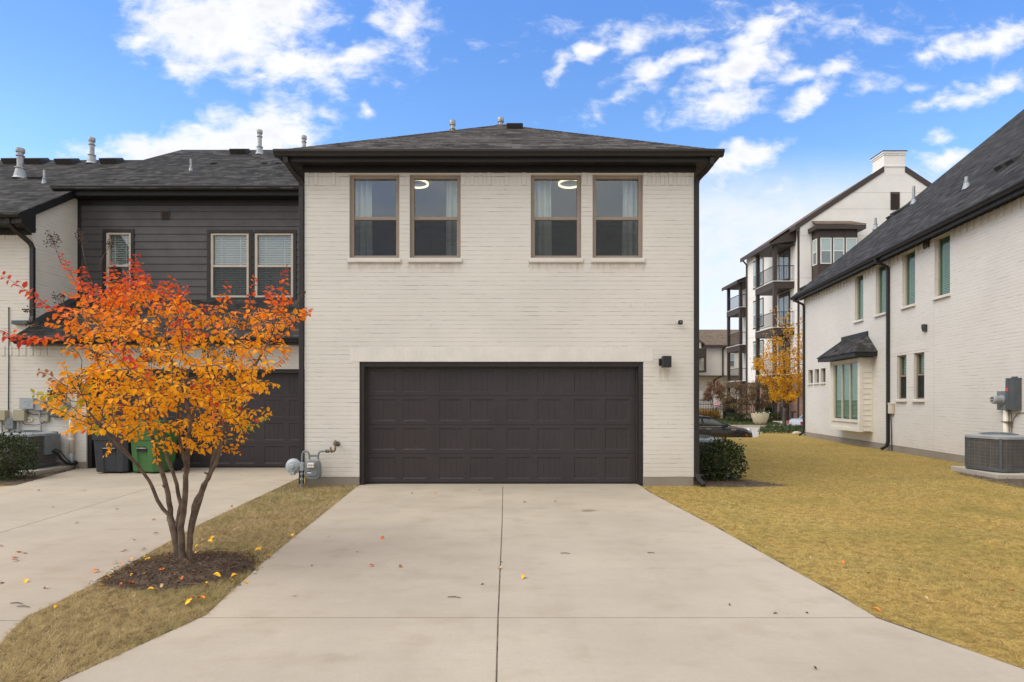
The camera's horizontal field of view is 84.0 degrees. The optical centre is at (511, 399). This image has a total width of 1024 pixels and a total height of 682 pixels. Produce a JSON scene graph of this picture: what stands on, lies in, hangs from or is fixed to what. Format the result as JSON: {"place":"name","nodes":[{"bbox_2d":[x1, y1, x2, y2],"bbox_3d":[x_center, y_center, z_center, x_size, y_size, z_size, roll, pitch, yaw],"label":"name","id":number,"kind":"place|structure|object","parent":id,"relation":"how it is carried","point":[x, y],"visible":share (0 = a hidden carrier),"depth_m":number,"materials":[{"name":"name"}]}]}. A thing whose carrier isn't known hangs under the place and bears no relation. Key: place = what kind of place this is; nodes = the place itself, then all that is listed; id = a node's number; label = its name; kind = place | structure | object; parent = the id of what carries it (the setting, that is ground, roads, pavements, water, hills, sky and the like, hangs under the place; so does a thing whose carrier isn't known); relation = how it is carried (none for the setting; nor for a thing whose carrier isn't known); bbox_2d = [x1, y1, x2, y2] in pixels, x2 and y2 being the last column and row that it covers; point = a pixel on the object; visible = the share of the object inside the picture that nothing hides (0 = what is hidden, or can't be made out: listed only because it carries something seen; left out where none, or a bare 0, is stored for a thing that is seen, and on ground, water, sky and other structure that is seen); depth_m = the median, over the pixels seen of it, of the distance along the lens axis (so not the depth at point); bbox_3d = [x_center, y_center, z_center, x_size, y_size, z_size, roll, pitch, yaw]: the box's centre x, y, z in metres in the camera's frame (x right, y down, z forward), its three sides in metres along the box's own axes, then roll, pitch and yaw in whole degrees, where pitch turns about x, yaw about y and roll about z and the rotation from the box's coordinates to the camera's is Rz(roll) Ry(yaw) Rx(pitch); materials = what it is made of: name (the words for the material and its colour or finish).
{"place":"outdoors","nodes":[
{"label":"outdoors","id":0,"kind":"place"},
{"bbox_2d":[0,468,304,644],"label":"driveway","id":1,"kind":"structure","parent":0,"point":[64,555],"depth_m":6.92,"materials":[{"name":"concrete"}]},
{"bbox_2d":[88,420,132,471],"bbox_3d":[-7.983,0.942,11.586,0.742,1.056,0.850,0,0,-4],"label":"wheeled bin","id":2,"kind":"object","parent":1,"relation":"on","point":[116,459],"visible":0.5,"depth_m":11.26,"materials":[{"name":"plastic"}]},
{"bbox_2d":[128,420,183,471],"bbox_3d":[-7.257,0.942,11.586,0.700,1.056,0.850,0,0,10],"label":"wheeled bin","id":3,"kind":"object","parent":1,"relation":"on","point":[142,454],"visible":0.54,"depth_m":11.29,"materials":[{"name":"green plastic"}]},
{"bbox_2d":[0,431,1023,668],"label":"lawn","id":4,"kind":"structure","parent":0,"point":[866,525],"depth_m":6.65,"materials":[{"name":"plant"}]},
{"bbox_2d":[0,469,70,484],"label":"mulch bed","id":5,"kind":"object","parent":4,"relation":"on","point":[9,481],"visible":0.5,"depth_m":10.50,"materials":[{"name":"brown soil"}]},
{"bbox_2d":[0,429,40,479],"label":"evergreen shrub","id":6,"kind":"object","parent":5,"relation":"on","point":[16,446],"visible":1,"depth_m":10.50,"materials":[{"name":"green plant"}]},
{"bbox_2d":[15,465,72,475],"bbox_3d":[-10.200,1.458,11.545,1.800,0.125,1.050,0,0,0],"label":"equipment pad","id":7,"kind":"object","parent":4,"relation":"on","point":[49,469],"visible":0.38,"depth_m":11.50,"materials":[{"name":"concrete"}]},
{"bbox_2d":[0,430,60,468],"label":"air conditioner","id":8,"kind":"object","parent":7,"relation":"on","point":[49,442],"visible":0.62,"depth_m":11.62,"materials":[{"name":"grey metal"}]},
{"bbox_2d":[52,449,77,464],"bbox_3d":[-9.370,1.203,11.928,0.443,0.366,0.110,0,0,-43],"label":"refrigerant line","id":9,"kind":"object","parent":8,"relation":"attached to","point":[63,460],"visible":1,"depth_m":11.89,"materials":[{"name":"black rubber"}]},
{"bbox_2d":[0,129,306,468],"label":"attached townhouse","id":10,"kind":"structure","parent":4,"relation":"on","point":[205,225],"depth_m":13.19,"materials":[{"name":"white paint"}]},
{"bbox_2d":[0,410,8,431],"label":"utility box","id":11,"kind":"object","parent":10,"relation":"attached to","point":[4,414],"visible":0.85,"depth_m":12.01,"materials":[{"name":"plastic"}]},
{"bbox_2d":[8,307,9,409],"bbox_3d":[-10.689,-0.777,12.086,0.031,2.356,0.026,0,0,23],"label":"ground wire","id":12,"kind":"object","parent":10,"relation":"attached to","point":[8,359],"visible":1,"depth_m":12.08,"materials":[{"name":"black rubber"}]},
{"bbox_2d":[5,418,15,430],"bbox_3d":[-10.612,0.907,12.046,0.172,1.027,0.103,0,0,0],"label":"utility box","id":13,"kind":"object","parent":10,"relation":"attached to","point":[10,423],"visible":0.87,"depth_m":12.00,"materials":[{"name":"grey metal"}]},
{"bbox_2d":[13,410,27,429],"bbox_3d":[-10.389,0.817,12.039,0.241,1.206,0.117,0,0,0],"label":"utility box","id":14,"kind":"object","parent":10,"relation":"attached to","point":[19,415],"visible":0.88,"depth_m":11.98,"materials":[{"name":"plastic"}]},
{"bbox_2d":[2,412,50,424],"bbox_3d":[-10.285,0.391,12.063,1.054,0.313,0.067,0,0,0],"label":"hose valve","id":15,"kind":"object","parent":10,"relation":"attached to","point":[44,419],"visible":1,"depth_m":12.04,"materials":[{"name":"plastic"}]},
{"bbox_2d":[19,398,35,408],"bbox_3d":[-10.220,0.087,12.031,0.291,0.245,0.132,0,0,0],"label":"utility box","id":16,"kind":"object","parent":10,"relation":"attached to","point":[25,403],"visible":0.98,"depth_m":11.97,"materials":[{"name":"grey metal"}]},
{"bbox_2d":[34,401,45,430],"bbox_3d":[-9.988,0.722,12.049,0.202,1.396,0.097,0,0,0],"label":"utility box","id":17,"kind":"object","parent":10,"relation":"attached to","point":[37,407],"visible":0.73,"depth_m":12.02,"materials":[{"name":"grey plastic"}]},
{"bbox_2d":[47,390,70,416],"bbox_3d":[-9.567,0.092,12.007,0.386,0.574,0.180,0,0,0],"label":"electric meter","id":18,"kind":"object","parent":10,"relation":"attached to","point":[54,414],"visible":0.29,"depth_m":11.95,"materials":[{"name":"grey metal"}]},
{"bbox_2d":[68,413,75,467],"bbox_3d":[-9.318,0.860,12.057,0.105,1.179,0.139,0,0,0],"label":"drain pipe","id":19,"kind":"object","parent":10,"relation":"attached to","point":[71,438],"visible":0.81,"depth_m":12.00,"materials":[{"name":"grey plastic"}]},
{"bbox_2d":[106,233,130,294],"bbox_3d":[-9.220,-3.153,13.825,0.890,1.725,0.975,0,0,0],"label":"window","id":20,"kind":"structure","parent":10,"relation":"in","point":[121,252],"depth_m":13.42,"materials":[{"name":"white glass"}]},
{"bbox_2d":[97,374,304,466],"bbox_3d":[-6.610,0.453,12.317,4.700,2.030,0.066,0,0,0],"label":"garage door","id":21,"kind":"structure","parent":10,"relation":"in","point":[276,441],"depth_m":12.29,"materials":[{"name":"brown metal"}]},
{"bbox_2d":[255,233,292,296],"bbox_3d":[-5.578,-3.145,13.825,1.205,1.710,0.975,0,0,0],"label":"window","id":22,"kind":"structure","parent":10,"relation":"in","point":[282,243],"depth_m":13.43,"materials":[{"name":"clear glass"}]},
{"bbox_2d":[0,479,357,681],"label":"grass strip","id":23,"kind":"object","parent":4,"relation":"on","point":[280,491],"depth_m":4.23,"materials":[{"name":"plant"}]},
{"bbox_2d":[0,228,312,561],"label":"crape myrtle","id":24,"kind":"object","parent":23,"relation":"on","point":[110,304],"visible":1,"depth_m":4.80,"materials":[{"name":"orange plant"}]},
{"bbox_2d":[105,554,252,589],"bbox_3d":[-2.830,1.454,4.920,1.140,0.055,1.060,0,0,0],"label":"mulch ring","id":25,"kind":"object","parent":23,"relation":"on","point":[134,578],"visible":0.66,"depth_m":4.73,"materials":[{"name":"shredded dark brown wood mulch"}]},
{"bbox_2d":[85,549,268,593],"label":"bark chips","id":26,"kind":"object","parent":25,"relation":"on","point":[203,559],"visible":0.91,"depth_m":4.83,"materials":[{"name":"brown wood"}]},
{"bbox_2d":[55,488,354,681],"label":"soil edge","id":27,"kind":"object","parent":23,"relation":"on","point":[235,586],"visible":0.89,"depth_m":3.80,"materials":[{"name":"brown soil"}]},
{"bbox_2d":[694,475,790,486],"bbox_3d":[3.955,1.468,10.760,1.590,0.030,2.280,0,0,0],"label":"mulch bed","id":28,"kind":"object","parent":4,"relation":"on","point":[728,484],"visible":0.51,"depth_m":9.92,"materials":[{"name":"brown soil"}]},
{"bbox_2d":[699,432,749,481],"bbox_3d":[3.801,1.046,10.338,0.977,0.904,0.922,0,0,31],"label":"evergreen shrub","id":29,"kind":"object","parent":28,"relation":"on","point":[728,451],"visible":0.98,"depth_m":10.18,"materials":[{"name":"green plant"}]},
{"bbox_3d":[3.735,1.470,11.250,1.030,0.100,1.000,0,0,0],"label":"equipment pad","id":30,"kind":"object","parent":28,"relation":"on","visible":0},
{"bbox_2d":[699,435,723,472],"bbox_3d":[3.660,1.055,11.250,0.853,0.721,0.853,0,0,0],"label":"air conditioner","id":31,"kind":"object","parent":30,"relation":"on","point":[707,439],"visible":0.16,"depth_m":10.85,"materials":[{"name":"grey metal"}]},
{"bbox_2d":[758,424,801,434],"bbox_3d":[13.258,1.384,26.505,3.329,0.458,5.889,0,0,23],"label":"ground cover","id":32,"kind":"object","parent":4,"relation":"on","point":[789,428],"visible":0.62,"depth_m":25.14,"materials":[{"name":"green plant"}]},
{"bbox_2d":[644,488,1022,668],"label":"soil edge","id":33,"kind":"object","parent":4,"relation":"on","point":[833,590],"visible":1,"depth_m":4.27,"materials":[{"name":"brown soil"}]},
{"bbox_2d":[951,466,1023,478],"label":"equipment pad","id":34,"kind":"object","parent":4,"relation":"on","point":[1002,475],"visible":0.51,"depth_m":10.79,"materials":[{"name":"concrete"}]},
{"bbox_2d":[965,432,1023,471],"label":"air conditioner","id":35,"kind":"object","parent":34,"relation":"on","point":[996,451],"visible":1,"depth_m":10.83,"materials":[{"name":"grey metal"}]},
{"bbox_2d":[958,471,1023,487],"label":"mulch bed","id":36,"kind":"object","parent":4,"relation":"on","point":[1017,483],"visible":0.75,"depth_m":10.29,"materials":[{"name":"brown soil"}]},
{"bbox_2d":[0,0,1023,329],"label":"sky","id":37,"kind":"structure","parent":0,"point":[799,97],"materials":[{"name":"blue"}]},
{"bbox_2d":[60,484,1023,681],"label":"driveway","id":38,"kind":"structure","parent":0,"point":[608,598],"depth_m":3.98,"materials":[{"name":"concrete"}]},
{"bbox_2d":[15,494,502,681],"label":"joint filler","id":39,"kind":"object","parent":38,"relation":"in","point":[498,601],"visible":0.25,"depth_m":4.00,"materials":[{"name":"grey"}]},
{"bbox_2d":[699,408,719,418],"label":"golden grass","id":40,"kind":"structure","parent":0,"point":[705,412],"depth_m":41.67,"materials":[{"name":"yellow plant"}]},
{"bbox_2d":[721,415,781,424],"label":"planting bed","id":41,"kind":"object","parent":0,"point":[745,424],"visible":0.05,"depth_m":37.22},
{"bbox_2d":[699,399,723,418],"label":"iron fence","id":42,"kind":"object","parent":41,"relation":"on","point":[708,404],"visible":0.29,"depth_m":40.99,"materials":[{"name":"metal"}]},
{"bbox_2d":[714,399,719,406],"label":"fence sign","id":43,"kind":"object","parent":42,"relation":"attached to","point":[716,403],"visible":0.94,"depth_m":40.93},
{"bbox_2d":[724,399,735,419],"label":"iron gate","id":44,"kind":"structure","parent":42,"relation":"attached to","point":[730,411],"depth_m":40.99,"materials":[{"name":"black metal"}]},
{"bbox_2d":[702,378,724,409],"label":"brown crape myrtle","id":45,"kind":"object","parent":41,"relation":"on","point":[709,393],"visible":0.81,"depth_m":41.91,"materials":[{"name":"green plant"}]},
{"bbox_2d":[725,413,743,421],"bbox_3d":[15.236,1.216,39.007,1.324,0.818,1.008,0,0,0],"label":"boxwood","id":46,"kind":"object","parent":41,"relation":"on","point":[733,416],"visible":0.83,"depth_m":38.90,"materials":[{"name":"green plant"}]},
{"bbox_2d":[716,380,758,416],"bbox_3d":[15.587,0.071,39.569,2.810,3.053,2.872,0,0,0],"label":"brown crape myrtle","id":47,"kind":"object","parent":41,"relation":"on","point":[736,386],"visible":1,"depth_m":39.33,"materials":[{"name":"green plant"}]},
{"bbox_2d":[737,412,751,421],"bbox_3d":[16.084,1.217,39.025,1.248,0.804,1.056,0,0,0],"label":"boxwood","id":48,"kind":"object","parent":41,"relation":"on","point":[745,415],"visible":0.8,"depth_m":38.81,"materials":[{"name":"green plant"}]},
{"bbox_2d":[735,398,761,417],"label":"iron fence","id":49,"kind":"object","parent":41,"relation":"on","point":[746,406],"visible":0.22,"depth_m":40.99,"materials":[{"name":"black metal"}]},
{"bbox_2d":[713,418,786,424],"bbox_3d":[15.618,1.470,38.682,7.426,0.365,4.060,0,0,0],"label":"ground cover","id":50,"kind":"object","parent":41,"relation":"on","point":[731,422],"visible":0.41,"depth_m":37.85,"materials":[{"name":"green plant"}]},
{"bbox_2d":[747,409,771,424],"bbox_3d":[16.200,1.077,37.336,1.385,1.118,1.225,0,0,-13],"label":"planter bowl","id":51,"kind":"object","parent":41,"relation":"on","point":[761,416],"visible":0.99,"depth_m":36.94,"materials":[{"name":"concrete"}]},
{"bbox_2d":[748,378,778,411],"bbox_3d":[17.654,0.065,39.559,2.148,3.028,2.057,0,0,45],"label":"brown crape myrtle","id":52,"kind":"object","parent":41,"relation":"on","point":[764,404],"visible":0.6,"depth_m":39.35,"materials":[{"name":"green plant"}]},
{"bbox_2d":[767,412,782,421],"bbox_3d":[17.922,1.229,38.991,1.229,0.812,1.066,0,0,0],"label":"boxwood","id":53,"kind":"object","parent":41,"relation":"on","point":[777,415],"visible":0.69,"depth_m":38.87,"materials":[{"name":"green plant"}]},
{"bbox_2d":[741,427,766,436],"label":"street","id":54,"kind":"structure","parent":0,"point":[754,431],"depth_m":33.59,"materials":[{"name":"concrete"}]},
{"bbox_2d":[699,415,752,437],"bbox_3d":[9.081,1.494,27.000,4.258,1.518,2.159,0,0,0],"label":"parked car","id":55,"kind":"object","parent":54,"relation":"on","point":[708,426],"visible":0.38,"depth_m":26.16,"materials":[{"name":"black paint"}]},
{"bbox_2d":[787,415,801,425],"bbox_3d":[17.591,1.335,31.200,4.258,1.518,2.159,0,0,0],"label":"parked car","id":56,"kind":"object","parent":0,"point":[794,421],"visible":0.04,"depth_m":31.19,"materials":[{"name":"white metal"}]},
{"bbox_3d":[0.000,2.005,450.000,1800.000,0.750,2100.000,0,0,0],"label":"ground","id":57,"kind":"structure","parent":0,"visible":0},
{"bbox_2d":[273,117,724,486],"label":"brick townhouse","id":58,"kind":"structure","parent":57,"relation":"on","point":[495,350],"depth_m":9.77,"materials":[{"name":"brick"}]},
{"bbox_2d":[286,440,339,486],"bbox_3d":[-3.365,1.109,9.578,0.884,0.846,0.259,0,0,-10],"label":"gas meter","id":59,"kind":"object","parent":58,"relation":"attached to","point":[294,466],"visible":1,"depth_m":9.55,"materials":[{"name":"grey metal"}]},
{"bbox_2d":[355,180,371,255],"bbox_3d":[-2.707,-2.760,10.072,0.502,2.420,0.097,0,0,0],"label":"curtain","id":60,"kind":"object","parent":58,"relation":"hanging from","point":[363,208],"visible":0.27,"depth_m":10.07,"materials":[{"name":"white fabric"}]},
{"bbox_2d":[348,176,400,262],"bbox_3d":[-2.364,-3.103,9.821,0.908,1.519,0.158,0,0,0],"label":"window","id":61,"kind":"structure","parent":58,"relation":"in","point":[353,259],"depth_m":9.82,"materials":[{"name":"brown glass"}]},
{"bbox_2d":[415,180,428,188],"bbox_3d":[-1.740,-3.959,10.400,0.430,0.059,0.430,0,0,0],"label":"ring lamp","id":62,"kind":"object","parent":58,"relation":"attached to","point":[418,182],"visible":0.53,"depth_m":10.42,"materials":[{"name":"white plastic"}]},
{"bbox_2d":[408,176,461,262],"bbox_3d":[-1.319,-3.103,9.821,0.924,1.519,0.158,0,0,0],"label":"window","id":63,"kind":"structure","parent":58,"relation":"in","point":[413,259],"depth_m":9.82,"materials":[{"name":"brown wood"}]},
{"bbox_2d":[446,180,456,255],"bbox_3d":[-0.976,-2.760,10.072,0.400,2.420,0.098,0,0,0],"label":"curtain","id":64,"kind":"object","parent":58,"relation":"hanging from","point":[451,226],"visible":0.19,"depth_m":10.08,"materials":[{"name":"white fabric"}]},
{"bbox_2d":[366,368,636,483],"bbox_3d":[-0.182,0.447,9.952,4.711,2.042,0.066,0,0,0],"label":"garage door","id":65,"kind":"structure","parent":58,"relation":"in","point":[425,425],"depth_m":9.93,"materials":[{"name":"brown metal"}]},
{"bbox_2d":[535,180,551,255],"bbox_3d":[0.450,-2.760,10.072,0.525,2.420,0.097,0,0,0],"label":"curtain","id":66,"kind":"object","parent":58,"relation":"hanging from","point":[543,241],"visible":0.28,"depth_m":10.07,"materials":[{"name":"white fabric"}]},
{"bbox_2d":[529,176,582,262],"bbox_3d":[0.757,-3.103,9.821,0.916,1.519,0.158,0,0,0],"label":"window","id":67,"kind":"structure","parent":58,"relation":"in","point":[534,259],"depth_m":9.82,"materials":[{"name":"brown glass"}]},
{"bbox_2d":[558,180,576,188],"bbox_3d":[1.060,-3.959,10.400,0.430,0.059,0.430,0,0,0],"label":"ring lamp","id":68,"kind":"object","parent":58,"relation":"attached to","point":[568,182],"visible":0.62,"depth_m":10.44,"materials":[{"name":"white plastic"}]},
{"bbox_2d":[591,176,644,262],"bbox_3d":[1.817,-3.103,9.821,0.916,1.519,0.158,0,0,0],"label":"window","id":69,"kind":"structure","parent":58,"relation":"in","point":[596,259],"depth_m":9.82,"materials":[{"name":"brown glass"}]},
{"bbox_2d":[622,180,637,255],"bbox_3d":[2.191,-2.760,10.072,0.500,2.420,0.097,0,0,0],"label":"curtain","id":70,"kind":"object","parent":58,"relation":"hanging from","point":[630,228],"visible":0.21,"depth_m":10.07,"materials":[{"name":"white fabric"}]},
{"bbox_2d":[659,356,671,367],"bbox_3d":[2.603,-0.639,9.675,0.168,0.190,0.189,0,0,0],"label":"wall lamp","id":71,"kind":"object","parent":58,"relation":"attached to","point":[665,361],"visible":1,"depth_m":9.58,"materials":[{"name":"black metal"}]},
{"bbox_2d":[699,330,738,390],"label":"beige building","id":72,"kind":"structure","parent":57,"relation":"on","point":[712,356],"depth_m":62.00,"materials":[{"name":"paint"}]},
{"bbox_2d":[730,354,734,366],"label":"window","id":73,"kind":"structure","parent":72,"relation":"in","point":[732,356],"depth_m":62.00,"materials":[{"name":"grey glass"}]},
{"bbox_2d":[699,391,738,414],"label":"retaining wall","id":74,"kind":"structure","parent":57,"relation":"on","point":[701,394],"depth_m":55.00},
{"bbox_2d":[730,425,787,426],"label":"kerb","id":75,"kind":"structure","parent":57,"relation":"on","point":[749,425],"depth_m":36.55,"materials":[{"name":"concrete"}]},
{"bbox_2d":[750,305,801,426],"bbox_3d":[13.289,-1.615,27.975,3.093,6.282,3.336,0,0,0],"label":"yellow tree","id":76,"kind":"object","parent":57,"relation":"on","point":[778,393],"visible":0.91,"depth_m":27.88,"materials":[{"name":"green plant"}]},
{"bbox_2d":[722,150,931,419],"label":"apartment building","id":77,"kind":"structure","parent":57,"relation":"on","point":[784,266],"depth_m":39.00,"materials":[{"name":"white brick"}]},
{"bbox_2d":[753,262,755,287],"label":"window","id":78,"kind":"structure","parent":77,"relation":"in","point":[754,264],"depth_m":45.65,"materials":[{"name":"glass"}]},
{"bbox_2d":[753,302,755,327],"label":"window","id":79,"kind":"structure","parent":77,"relation":"in","point":[754,304],"depth_m":45.65,"materials":[{"name":"grey glass"}]},
{"bbox_2d":[753,343,755,367],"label":"window","id":80,"kind":"structure","parent":77,"relation":"in","point":[754,344],"depth_m":45.65,"materials":[{"name":"glass"}]},
{"bbox_2d":[760,258,762,284],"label":"window","id":81,"kind":"structure","parent":77,"relation":"in","point":[761,260],"depth_m":44.38,"materials":[{"name":"glass"}]},
{"bbox_2d":[760,299,762,325],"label":"window","id":82,"kind":"structure","parent":77,"relation":"in","point":[761,301],"depth_m":44.38,"materials":[{"name":"grey glass"}]},
{"bbox_2d":[760,341,762,364],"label":"window","id":83,"kind":"structure","parent":77,"relation":"in","point":[761,342],"depth_m":44.36,"materials":[{"name":"grey glass"}]},
{"bbox_2d":[778,248,789,280],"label":"french door","id":84,"kind":"structure","parent":77,"relation":"in","point":[783,257],"depth_m":40.57,"materials":[{"name":"brown paint"}]},
{"bbox_2d":[778,291,789,326],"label":"french door","id":85,"kind":"structure","parent":77,"relation":"in","point":[784,298],"depth_m":40.57,"materials":[{"name":"brown paint"}]},
{"bbox_2d":[778,337,789,373],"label":"french door","id":86,"kind":"structure","parent":77,"relation":"in","point":[787,344],"depth_m":40.42,"materials":[{"name":"brown paint"}]},
{"bbox_2d":[779,388,788,419],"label":"entry door","id":87,"kind":"structure","parent":77,"relation":"in","point":[780,406],"depth_m":40.83,"materials":[{"name":"brown paint"}]},
{"bbox_2d":[812,239,816,265],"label":"window","id":88,"kind":"structure","parent":77,"relation":"in","point":[814,243],"depth_m":38.16,"materials":[{"name":"grey paint"}]},
{"bbox_2d":[820,238,831,263],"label":"window","id":89,"kind":"structure","parent":77,"relation":"in","point":[825,243],"depth_m":37.67,"materials":[{"name":"grey glass"}]},
{"bbox_2d":[833,238,843,262],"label":"window","id":90,"kind":"structure","parent":77,"relation":"in","point":[838,243],"depth_m":37.67,"materials":[{"name":"grey glass"}]},
{"bbox_2d":[846,238,856,251],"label":"window","id":91,"kind":"structure","parent":77,"relation":"in","point":[850,242],"depth_m":37.67,"materials":[{"name":"grey glass"}]},
{"bbox_2d":[790,109,1023,462],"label":"brick side house","id":92,"kind":"structure","parent":57,"relation":"on","point":[913,309],"depth_m":15.10,"materials":[{"name":"brick"}]},
{"bbox_2d":[807,369,825,384],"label":"window","id":93,"kind":"structure","parent":92,"relation":"in","point":[825,369],"depth_m":22.54,"materials":[{"name":"white glass"}]},
{"bbox_2d":[834,361,857,420],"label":"window","id":94,"kind":"structure","parent":92,"relation":"in","point":[840,412],"depth_m":18.74,"materials":[{"name":"green glass"}]},
{"bbox_2d":[852,274,863,323],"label":"window","id":95,"kind":"structure","parent":92,"relation":"in","point":[859,279],"depth_m":18.58,"materials":[{"name":"green glass"}]},
{"bbox_2d":[873,263,885,317],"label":"window","id":96,"kind":"structure","parent":92,"relation":"in","point":[881,270],"depth_m":17.21,"materials":[{"name":"green glass"}]},
{"bbox_2d":[888,403,894,450],"bbox_3d":[10.846,0.783,16.281,0.097,1.375,0.210,0,0,8],"label":"cable box","id":97,"kind":"object","parent":92,"relation":"attached to","point":[890,408],"visible":1,"depth_m":16.28,"materials":[{"name":"beige plastic"}]},
{"bbox_2d":[894,355,906,401],"bbox_3d":[11.310,-0.617,15.757,1.105,1.425,0.783,0,0,8],"label":"window","id":98,"kind":"structure","parent":92,"relation":"in","point":[902,359],"depth_m":16.01,"materials":[{"name":"white glass"}]},
{"bbox_2d":[900,250,915,309],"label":"window","id":99,"kind":"structure","parent":92,"relation":"in","point":[909,258],"depth_m":15.73,"materials":[{"name":"green glass"}]},
{"bbox_2d":[910,353,924,401],"bbox_3d":[11.196,-0.617,14.923,1.105,1.425,0.788,0,0,8],"label":"window","id":100,"kind":"structure","parent":92,"relation":"in","point":[919,356],"depth_m":15.18,"materials":[{"name":"white glass"}]},
{"bbox_2d":[931,233,950,300],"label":"window","id":101,"kind":"structure","parent":92,"relation":"in","point":[943,243],"depth_m":14.26,"materials":[{"name":"green glass"}]},
{"bbox_2d":[990,376,1023,432],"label":"electric meter","id":102,"kind":"object","parent":92,"relation":"attached to","point":[1008,399],"visible":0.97,"depth_m":11.58,"materials":[{"name":"grey metal"}]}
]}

